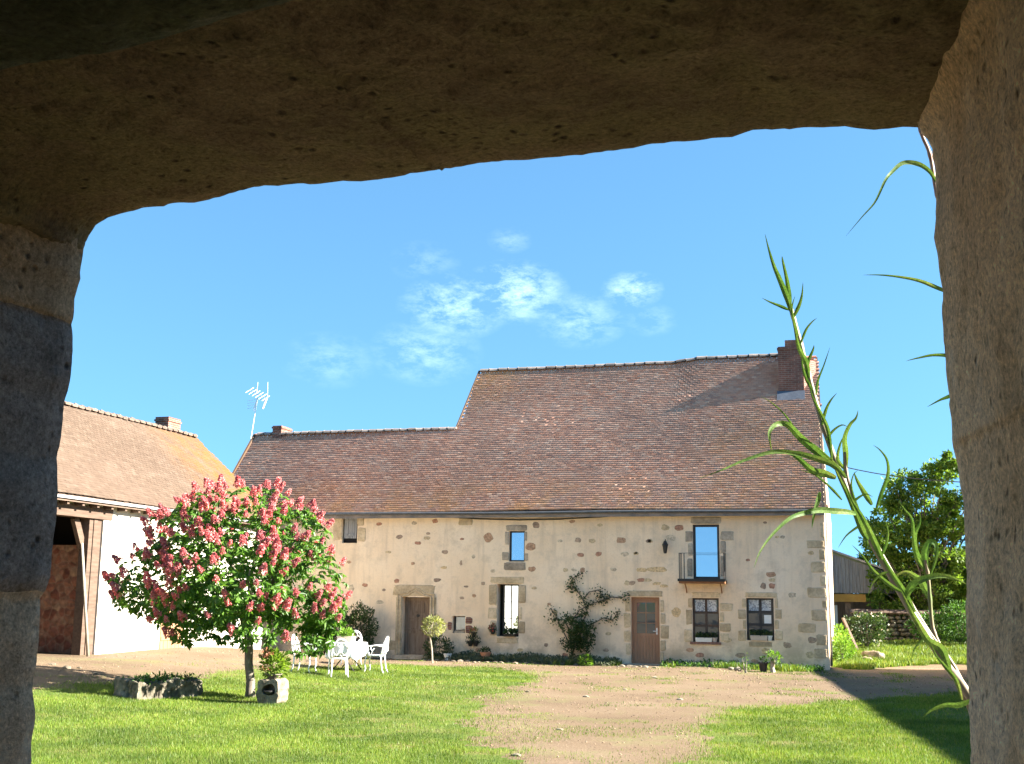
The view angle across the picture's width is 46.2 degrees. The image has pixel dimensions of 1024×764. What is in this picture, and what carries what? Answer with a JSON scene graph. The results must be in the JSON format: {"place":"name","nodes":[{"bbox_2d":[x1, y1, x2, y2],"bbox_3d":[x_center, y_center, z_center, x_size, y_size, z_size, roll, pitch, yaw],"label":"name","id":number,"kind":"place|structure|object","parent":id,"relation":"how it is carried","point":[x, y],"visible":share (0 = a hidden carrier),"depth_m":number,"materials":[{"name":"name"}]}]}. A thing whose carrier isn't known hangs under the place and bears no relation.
{"place":"outdoors","nodes":[
{"label":"outdoors","id":0,"kind":"place"},
{"bbox_2d":[30,647,970,763],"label":"gravel yard","id":1,"kind":"structure","parent":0,"point":[573,744],"depth_m":25.79,"materials":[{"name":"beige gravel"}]},
{"bbox_2d":[81,543,89,655],"bbox_3d":[-10.733,5.477,30.168,0.421,2.839,0.074,2,-10,-6],"label":"wooden pole","id":2,"kind":"object","parent":1,"relation":"on","point":[85,603],"visible":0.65,"depth_m":30.14,"materials":[{"name":"brown wood"}]},
{"bbox_2d":[35,401,275,654],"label":"barn","id":3,"kind":"structure","parent":1,"relation":"on","point":[118,475],"depth_m":32.57,"materials":[{"name":"white paint"}]},
{"bbox_2d":[159,592,181,648],"bbox_3d":[-9.756,6.835,34.457,0.070,1.581,1.176,-2,-11,16],"label":"plank door","id":4,"kind":"structure","parent":3,"relation":"in","point":[164,643],"depth_m":34.11,"materials":[{"name":"white wood"}]},
{"bbox_2d":[299,626,338,653],"bbox_3d":[-6.271,8.451,39.490,1.519,1.392,1.214,-2,-11,16],"label":"shrub","id":5,"kind":"object","parent":1,"relation":"on","point":[334,639],"visible":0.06,"depth_m":39.35,"materials":[{"name":"green plant"}]},
{"bbox_2d":[341,600,378,657],"bbox_3d":[-4.956,8.116,39.384,1.354,1.967,1.293,-2,-11,16],"label":"shrub","id":6,"kind":"object","parent":1,"relation":"on","point":[350,619],"visible":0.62,"depth_m":39.27,"materials":[{"name":"green plant"}]},
{"bbox_2d":[420,615,446,662],"bbox_3d":[-2.398,7.833,36.574,0.850,1.531,0.786,-2,-11,16],"label":"young tree","id":7,"kind":"object","parent":1,"relation":"on","point":[434,620],"visible":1,"depth_m":36.55,"materials":[{"name":"green plant"}]},
{"bbox_2d":[422,633,455,659],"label":"shrub","id":8,"kind":"object","parent":1,"relation":"on","point":[433,639],"visible":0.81,"depth_m":38.53,"materials":[{"name":"green plant"}]},
{"bbox_2d":[440,645,453,660],"bbox_3d":[-2.046,8.626,38.278,0.426,0.502,0.413,-2,-11,16],"label":"flower pot","id":9,"kind":"object","parent":1,"relation":"on","point":[446,654],"visible":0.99,"depth_m":38.21,"materials":[{"name":"grey ceramic"}]},
{"bbox_2d":[480,646,490,659],"bbox_3d":[-0.854,8.628,38.249,0.386,0.437,0.368,-6,-12,35],"label":"flower pot","id":10,"kind":"object","parent":1,"relation":"on","point":[484,653],"visible":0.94,"depth_m":38.15,"materials":[{"name":"ceramic"}]},
{"bbox_2d":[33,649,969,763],"bbox_3d":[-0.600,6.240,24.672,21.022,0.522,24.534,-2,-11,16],"label":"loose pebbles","id":11,"kind":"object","parent":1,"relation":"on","point":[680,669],"visible":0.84,"depth_m":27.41,"materials":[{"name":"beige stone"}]},
{"bbox_2d":[0,0,1023,763],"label":"stone outbuilding","id":12,"kind":"structure","parent":1,"relation":"on","point":[112,108],"depth_m":1.35,"materials":[{"name":"stone"}]},
{"bbox_2d":[421,649,619,665],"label":"border plants","id":13,"kind":"object","parent":1,"relation":"on","point":[511,658],"visible":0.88,"depth_m":37.84,"materials":[{"name":"green plant"}]},
{"bbox_2d":[232,340,834,669],"bbox_3d":[0.591,4.654,43.951,21.494,11.220,10.620,-2,-11,16],"label":"farmhouse","id":14,"kind":"object","parent":1,"relation":"on","point":[514,498],"visible":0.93,"depth_m":39.48,"materials":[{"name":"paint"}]},
{"bbox_2d":[388,585,437,658],"bbox_3d":[-3.261,7.918,39.551,1.739,2.447,0.560,-2,-11,16],"label":"door","id":15,"kind":"structure","parent":14,"relation":"in","point":[416,608],"depth_m":39.69,"materials":[{"name":"wood"}]},
{"bbox_2d":[447,616,471,632],"bbox_3d":[-1.668,7.924,39.195,0.859,0.545,0.240,-2,-11,16],"label":"window","id":16,"kind":"structure","parent":14,"relation":"in","point":[459,621],"depth_m":39.26,"materials":[{"name":"clear glass"}]},
{"bbox_2d":[466,635,473,645],"bbox_3d":[-1.350,8.339,38.767,0.363,0.391,0.319,7,-12,-33],"label":"hanging pot","id":17,"kind":"object","parent":14,"relation":"attached to","point":[470,643],"visible":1,"depth_m":38.71,"materials":[{"name":"metal"}]},
{"bbox_2d":[469,626,477,636],"bbox_3d":[-1.238,8.058,38.779,0.318,0.376,0.357,1,-10,-4],"label":"hanging pot","id":18,"kind":"object","parent":14,"relation":"attached to","point":[472,629],"visible":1,"depth_m":38.73,"materials":[{"name":"metal"}]},
{"bbox_2d":[471,635,480,645],"bbox_3d":[-1.170,8.340,38.705,0.358,0.363,0.336,-2,-11,16],"label":"hanging pot","id":19,"kind":"object","parent":14,"relation":"attached to","point":[475,642],"visible":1,"depth_m":38.68,"materials":[{"name":"metal"}]},
{"bbox_2d":[488,622,497,633],"bbox_3d":[-0.627,7.925,38.630,0.342,0.384,0.362,-2,-11,16],"label":"hanging pot","id":20,"kind":"object","parent":14,"relation":"attached to","point":[492,629],"visible":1,"depth_m":38.60,"materials":[{"name":"metal"}]},
{"bbox_2d":[488,577,525,642],"bbox_3d":[-0.110,7.392,38.957,1.277,2.113,0.462,-2,-11,16],"label":"window","id":21,"kind":"structure","parent":14,"relation":"in","point":[512,593],"depth_m":38.88,"materials":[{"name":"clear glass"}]},
{"bbox_2d":[502,628,517,636],"bbox_3d":[-0.050,8.034,38.577,0.506,0.290,0.283,-2,-11,16],"label":"window box","id":22,"kind":"object","parent":14,"relation":"on","point":[509,632],"visible":1,"depth_m":38.51,"materials":[{"name":"metal"}]},
{"bbox_2d":[502,525,527,569],"bbox_3d":[0.117,5.401,39.109,0.885,1.469,0.182,-2,-11,16],"label":"window","id":23,"kind":"structure","parent":14,"relation":"in","point":[518,535],"depth_m":39.11,"materials":[{"name":"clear glass"}]},
{"bbox_2d":[543,571,629,659],"bbox_3d":[2.365,7.282,37.732,2.931,2.880,0.687,-2,-11,16],"label":"climbing rose","id":24,"kind":"object","parent":14,"relation":"attached to","point":[576,630],"visible":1,"depth_m":37.72,"materials":[{"name":"green plant"}]},
{"bbox_2d":[624,591,668,665],"bbox_3d":[4.171,7.674,37.367,1.418,2.329,0.550,-2,-11,16],"label":"door","id":25,"kind":"structure","parent":14,"relation":"in","point":[646,618],"depth_m":37.56,"materials":[{"name":"brown wood"}]},
{"bbox_2d":[695,632,712,641],"bbox_3d":[5.913,7.832,36.916,0.591,0.318,0.282,-2,-11,16],"label":"window box","id":26,"kind":"object","parent":14,"relation":"on","point":[699,637],"visible":1,"depth_m":36.88,"materials":[{"name":"white plastic"}]},
{"bbox_2d":[684,592,732,644],"bbox_3d":[6.070,7.289,37.037,1.509,1.579,0.250,-2,-11,16],"label":"window","id":27,"kind":"structure","parent":14,"relation":"in","point":[705,610],"depth_m":37.10,"materials":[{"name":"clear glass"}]},
{"bbox_2d":[685,517,733,578],"bbox_3d":[6.164,5.169,37.392,1.510,1.917,0.162,-2,-11,16],"label":"window","id":28,"kind":"structure","parent":14,"relation":"in","point":[704,549],"depth_m":37.43,"materials":[{"name":"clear glass"}]},
{"bbox_2d":[712,632,718,641],"bbox_3d":[6.228,7.834,36.865,0.221,0.309,0.239,5,-11,-23],"label":"flower pot","id":29,"kind":"object","parent":14,"relation":"on","point":[714,638],"visible":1,"depth_m":36.81,"materials":[{"name":"ceramic"}]},
{"bbox_2d":[749,629,768,640],"bbox_3d":[7.513,7.679,36.489,0.599,0.348,0.278,-2,-11,16],"label":"window box","id":30,"kind":"object","parent":14,"relation":"attached to","point":[759,636],"visible":1,"depth_m":36.45,"materials":[{"name":"green plant"}]},
{"bbox_2d":[738,592,782,646],"bbox_3d":[7.576,7.242,36.630,1.340,1.625,0.212,-2,-11,16],"label":"window","id":31,"kind":"structure","parent":14,"relation":"in","point":[760,611],"depth_m":36.67,"materials":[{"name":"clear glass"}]},
{"bbox_2d":[766,631,772,640],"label":"flower pot","id":32,"kind":"object","parent":14,"relation":"on","point":[769,637],"visible":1,"depth_m":36.37,"materials":[{"name":"ceramic"}]},
{"bbox_2d":[577,652,593,665],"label":"leafy plant","id":33,"kind":"object","parent":1,"relation":"on","point":[581,662],"visible":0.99,"depth_m":36.72,"materials":[{"name":"green plant"}]},
{"bbox_2d":[551,658,827,672],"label":"wall foot grass","id":34,"kind":"structure","parent":1,"relation":"on","point":[777,668],"depth_m":35.58,"materials":[{"name":"green plant"}]},
{"bbox_2d":[659,658,824,671],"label":"wall foot weeds","id":35,"kind":"object","parent":1,"relation":"on","point":[697,664],"depth_m":36.14,"materials":[{"name":"green plant"}]},
{"bbox_2d":[741,653,749,672],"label":"leafy plant","id":36,"kind":"object","parent":1,"relation":"on","point":[746,665],"visible":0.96,"depth_m":33.60,"materials":[{"name":"green plant"}]},
{"bbox_2d":[758,656,767,671],"bbox_3d":[7.200,8.065,34.381,0.281,0.483,0.288,-2,-11,16],"label":"flower pot","id":37,"kind":"object","parent":1,"relation":"on","point":[763,665],"visible":0.94,"depth_m":34.28,"materials":[{"name":"metal"}]},
{"bbox_2d":[770,660,775,672],"bbox_3d":[7.445,8.139,34.240,0.176,0.410,0.177,-2,-11,16],"label":"wooden stump","id":38,"kind":"object","parent":1,"relation":"on","point":[772,665],"visible":0.79,"depth_m":34.20,"materials":[{"name":"wood"}]},
{"bbox_2d":[763,649,783,666],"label":"leafy plant","id":39,"kind":"object","parent":38,"relation":"in","point":[772,652],"visible":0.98,"depth_m":34.26,"materials":[{"name":"green plant"}]},
{"bbox_2d":[701,235,972,717],"bbox_3d":[1.089,0.863,2.593,1.217,2.592,0.596,-6,-12,32],"label":"giant reed","id":40,"kind":"object","parent":1,"relation":"on","point":[937,648],"visible":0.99,"depth_m":2.86,"materials":[{"name":"green plant"}]},
{"bbox_2d":[846,129,949,405],"bbox_3d":[0.959,0.762,2.638,0.386,2.892,0.088,0,-10,2],"label":"giant reed","id":41,"kind":"object","parent":1,"relation":"on","point":[931,170],"visible":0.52,"depth_m":2.85,"materials":[{"name":"green plant"}]},
{"bbox_2d":[836,411,961,676],"bbox_3d":[1.056,1.239,2.856,0.478,2.382,0.028,-2,-11,16],"label":"giant reed","id":42,"kind":"object","parent":1,"relation":"on","point":[844,465],"visible":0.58,"depth_m":3.08,"materials":[{"name":"green plant"}]},
{"bbox_2d":[896,502,972,722],"bbox_3d":[1.165,1.442,2.998,0.329,2.286,0.035,-3,-11,21],"label":"giant reed","id":43,"kind":"object","parent":1,"relation":"on","point":[922,560],"visible":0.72,"depth_m":3.19,"materials":[{"name":"green plant"}]},
{"bbox_2d":[28,662,973,763],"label":"lawn ground","id":44,"kind":"structure","parent":0,"point":[489,733],"depth_m":18.98,"materials":[{"name":"green plant"}]},
{"bbox_2d":[113,670,202,699],"bbox_3d":[-6.701,5.789,22.890,0.766,0.552,1.720,-5,-12,30],"label":"stone trough","id":45,"kind":"object","parent":44,"relation":"on","point":[144,687],"visible":0.98,"depth_m":22.58,"materials":[{"name":"stone"}]},
{"bbox_2d":[101,474,352,698],"bbox_3d":[-5.669,4.090,24.097,5.139,4.457,3.742,-8,-13,39],"label":"chestnut tree","id":46,"kind":"object","parent":44,"relation":"on","point":[276,597],"visible":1,"depth_m":23.21,"materials":[{"name":"green plant"}]},
{"bbox_2d":[257,677,288,704],"bbox_3d":[-4.485,5.794,22.508,0.447,0.501,0.485,-2,-11,16],"label":"carved stone block","id":47,"kind":"object","parent":44,"relation":"on","point":[280,685],"depth_m":22.34,"materials":[{"name":"beige stone"}]},
{"bbox_2d":[264,690,274,694],"bbox_3d":[-4.506,5.785,22.346,0.230,0.085,0.230,-2,-11,16],"label":"bowl","id":48,"kind":"object","parent":47,"relation":"on","point":[269,692],"visible":1,"depth_m":22.28,"materials":[{"name":"metal"}]},
{"bbox_2d":[258,646,291,678],"bbox_3d":[-4.442,5.312,22.598,0.678,0.689,0.565,-2,-11,16],"label":"potted geranium","id":49,"kind":"object","parent":47,"relation":"on","point":[274,656],"visible":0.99,"depth_m":22.52,"materials":[{"name":"plant"}]},
{"bbox_2d":[290,634,316,671],"bbox_3d":[-5.228,6.801,30.066,0.592,0.946,0.532,-2,-10,13],"label":"garden chair","id":50,"kind":"object","parent":44,"relation":"on","point":[295,644],"visible":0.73,"depth_m":30.11,"materials":[{"name":"white paint"}]},
{"bbox_2d":[328,638,349,676],"bbox_3d":[-4.300,6.840,29.807,0.532,0.946,0.592,4,-11,-15],"label":"garden chair","id":51,"kind":"object","parent":44,"relation":"on","point":[346,658],"visible":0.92,"depth_m":29.64,"materials":[{"name":"white paint"}]},
{"bbox_2d":[332,653,361,671],"bbox_3d":[-4.308,7.193,31.425,1.040,0.729,0.840,-2,-11,16],"label":"garden table","id":52,"kind":"object","parent":44,"relation":"on","point":[348,663],"visible":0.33,"depth_m":31.18,"materials":[{"name":"white paint"}]},
{"bbox_2d":[324,642,369,659],"bbox_3d":[-4.306,7.043,31.451,1.184,0.436,0.973,-2,-11,16],"label":"tablecloth","id":53,"kind":"object","parent":52,"relation":"on","point":[357,650],"visible":0.74,"depth_m":31.09,"materials":[{"name":"white fabric"}]},
{"bbox_2d":[337,626,355,641],"bbox_3d":[-4.365,6.625,31.542,0.519,0.403,0.377,-2,-11,16],"label":"planter basket","id":54,"kind":"object","parent":53,"relation":"on","point":[347,637],"visible":0.97,"depth_m":31.45,"materials":[{"name":"green plant"}]},
{"bbox_2d":[340,630,362,665],"bbox_3d":[-4.394,7.303,32.968,0.532,0.946,0.592,-1,-10,10],"label":"garden chair","id":55,"kind":"object","parent":44,"relation":"on","point":[355,641],"visible":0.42,"depth_m":33.19,"materials":[{"name":"white paint"}]},
{"bbox_2d":[363,636,388,672],"bbox_3d":[-3.537,7.135,31.441,0.592,0.946,0.532,-1,-10,10],"label":"garden chair","id":56,"kind":"object","parent":44,"relation":"on","point":[386,644],"visible":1,"depth_m":31.33,"materials":[{"name":"white paint"}]},
{"bbox_2d":[833,621,849,650],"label":"shrub","id":57,"kind":"object","parent":44,"relation":"on","point":[841,627],"visible":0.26,"depth_m":42.91,"materials":[{"name":"green plant"}]},
{"bbox_2d":[832,631,856,660],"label":"shrub","id":58,"kind":"object","parent":44,"relation":"on","point":[840,641],"visible":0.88,"depth_m":39.56,"materials":[{"name":"green plant"}]},
{"bbox_2d":[842,618,857,647],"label":"plank","id":59,"kind":"object","parent":44,"relation":"on","point":[849,631],"visible":0.64,"depth_m":43.41,"materials":[{"name":"brown wood"}]},
{"bbox_2d":[841,611,894,646],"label":"shrub","id":60,"kind":"object","parent":44,"relation":"on","point":[860,618],"visible":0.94,"depth_m":44.02,"materials":[{"name":"green plant"}]},
{"bbox_2d":[832,549,913,635],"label":"shed","id":61,"kind":"structure","parent":44,"relation":"on","point":[850,573],"depth_m":50.41,"materials":[{"name":"metal"}]},
{"bbox_2d":[834,605,837,635],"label":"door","id":62,"kind":"structure","parent":61,"relation":"in","point":[835,606],"depth_m":50.39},
{"bbox_2d":[861,650,884,659],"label":"boulder","id":63,"kind":"object","parent":44,"relation":"on","point":[874,653],"visible":0.64,"depth_m":40.29,"materials":[{"name":"stone"}]},
{"bbox_2d":[857,507,913,636],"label":"leafy tree","id":64,"kind":"object","parent":44,"relation":"on","point":[879,510],"visible":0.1,"depth_m":51.11,"materials":[{"name":"green plant"}]},
{"bbox_2d":[831,635,969,669],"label":"rough grass","id":65,"kind":"structure","parent":44,"relation":"on","point":[896,652],"depth_m":40.63,"materials":[{"name":"green plant"}]},
{"bbox_2d":[903,609,961,641],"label":"shrub","id":66,"kind":"object","parent":65,"relation":"on","point":[914,630],"visible":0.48,"depth_m":45.52,"materials":[{"name":"green plant"}]},
{"bbox_2d":[850,609,966,640],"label":"garden wall","id":67,"kind":"structure","parent":44,"relation":"on","point":[891,621],"depth_m":47.14,"materials":[{"name":"stone"}]},
{"bbox_2d":[862,449,966,637],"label":"leafy tree","id":68,"kind":"object","parent":44,"relation":"on","point":[948,523],"visible":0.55,"depth_m":48.59,"materials":[{"name":"green plant"}]},
{"bbox_2d":[872,543,966,635],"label":"leafy tree","id":69,"kind":"object","parent":44,"relation":"on","point":[915,600],"visible":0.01,"depth_m":51.86,"materials":[{"name":"green plant"}]},
{"bbox_2d":[935,598,968,644],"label":"shrub","id":70,"kind":"object","parent":44,"relation":"on","point":[962,637],"visible":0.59,"depth_m":44.77,"materials":[{"name":"green plant"}]},
{"bbox_2d":[65,129,964,593],"label":"sky","id":71,"kind":"structure","parent":0,"point":[382,304],"materials":[{"name":"blue"}]},
{"bbox_2d":[848,467,958,481],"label":"overhead cable","id":72,"kind":"object","parent":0,"point":[904,477],"visible":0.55,"depth_m":47.62,"materials":[{"name":"metal"}]}
]}

